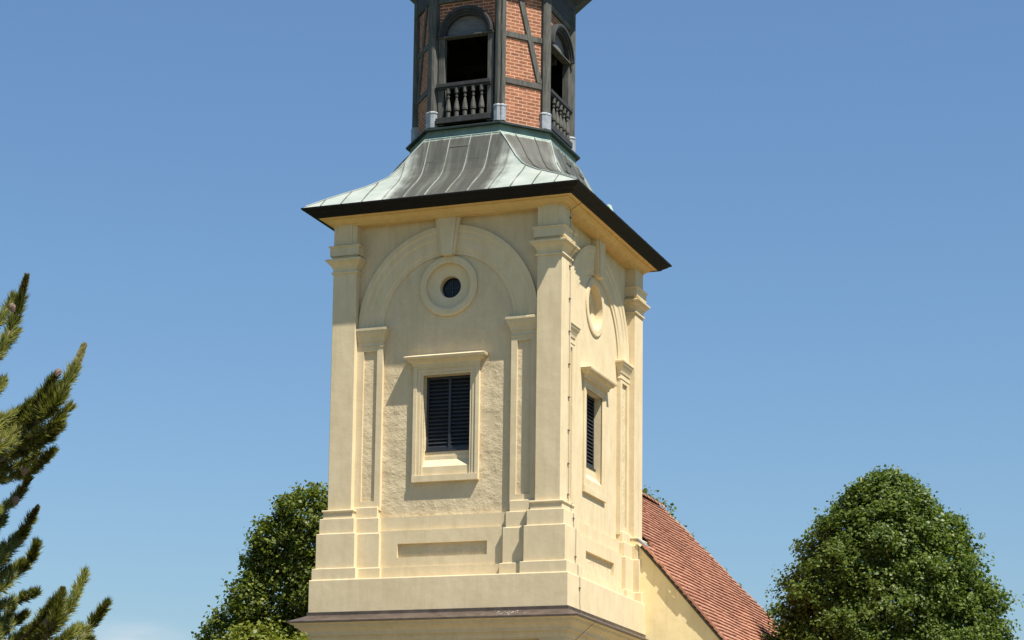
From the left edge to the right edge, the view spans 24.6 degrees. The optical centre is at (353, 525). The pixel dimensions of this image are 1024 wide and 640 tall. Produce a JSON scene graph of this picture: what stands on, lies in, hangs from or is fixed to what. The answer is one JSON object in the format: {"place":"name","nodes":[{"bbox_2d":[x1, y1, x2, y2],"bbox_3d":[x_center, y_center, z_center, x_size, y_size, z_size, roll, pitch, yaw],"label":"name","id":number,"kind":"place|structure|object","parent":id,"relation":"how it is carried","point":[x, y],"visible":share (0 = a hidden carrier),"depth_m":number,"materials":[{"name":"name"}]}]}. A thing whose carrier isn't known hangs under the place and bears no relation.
{"place":"outdoors","nodes":[
{"label":"outdoors","id":0,"kind":"place"},
{"bbox_2d":[0,273,112,639],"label":"pine tree","id":1,"kind":"object","parent":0,"point":[25,431],"visible":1,"depth_m":14.06,"materials":[{"name":"green plant"}]},
{"bbox_2d":[191,480,327,639],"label":"maple tree","id":2,"kind":"object","parent":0,"point":[291,564],"visible":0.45,"depth_m":65.38,"materials":[{"name":"green plant"}]},
{"bbox_2d":[211,620,310,639],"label":"young tree","id":3,"kind":"object","parent":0,"point":[250,632],"visible":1,"depth_m":46.45,"materials":[{"name":"green plant"}]},
{"bbox_2d":[287,0,671,639],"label":"church tower","id":4,"kind":"structure","parent":0,"point":[493,261],"depth_m":49.55,"materials":[{"name":"beige paint"}]},
{"bbox_2d":[403,351,488,482],"bbox_3d":[1.972,-2.278,49.200,1.838,2.740,0.499,-3,-10,23],"label":"window","id":5,"kind":"structure","parent":4,"relation":"in","point":[453,402],"depth_m":49.29,"materials":[{"name":"beige paint"}]},
{"bbox_2d":[420,256,477,315],"bbox_3d":[2.074,-5.079,49.726,1.310,1.310,0.335,-3,-10,23],"label":"round window","id":6,"kind":"structure","parent":4,"relation":"in","point":[449,284],"depth_m":49.70,"materials":[{"name":"beige paint"}]},
{"bbox_2d":[581,366,616,502],"bbox_3d":[5.208,-1.966,50.711,0.499,2.740,1.918,-3,-10,23],"label":"window","id":7,"kind":"structure","parent":4,"relation":"in","point":[596,382],"depth_m":50.93,"materials":[{"name":"beige paint"}]},
{"bbox_2d":[0,0,1023,639],"label":"sky","id":8,"kind":"structure","parent":0,"point":[831,191],"materials":[{"name":"blue"}]},
{"bbox_2d":[760,464,1023,639],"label":"linden tree","id":9,"kind":"object","parent":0,"point":[928,585],"visible":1,"depth_m":55.07,"materials":[{"name":"green plant"}]},
{"label":"ground","id":10,"kind":"structure","parent":0,"visible":0},
{"bbox_2d":[642,485,676,518],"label":"treetop","id":11,"kind":"object","parent":10,"relation":"on","point":[644,490],"visible":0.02,"depth_m":84.07,"materials":[{"name":"green plant"}]},
{"bbox_2d":[627,492,778,639],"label":"church nave","id":12,"kind":"structure","parent":10,"relation":"on","point":[691,588],"depth_m":53.61,"materials":[{"name":"red tile"}]}
]}

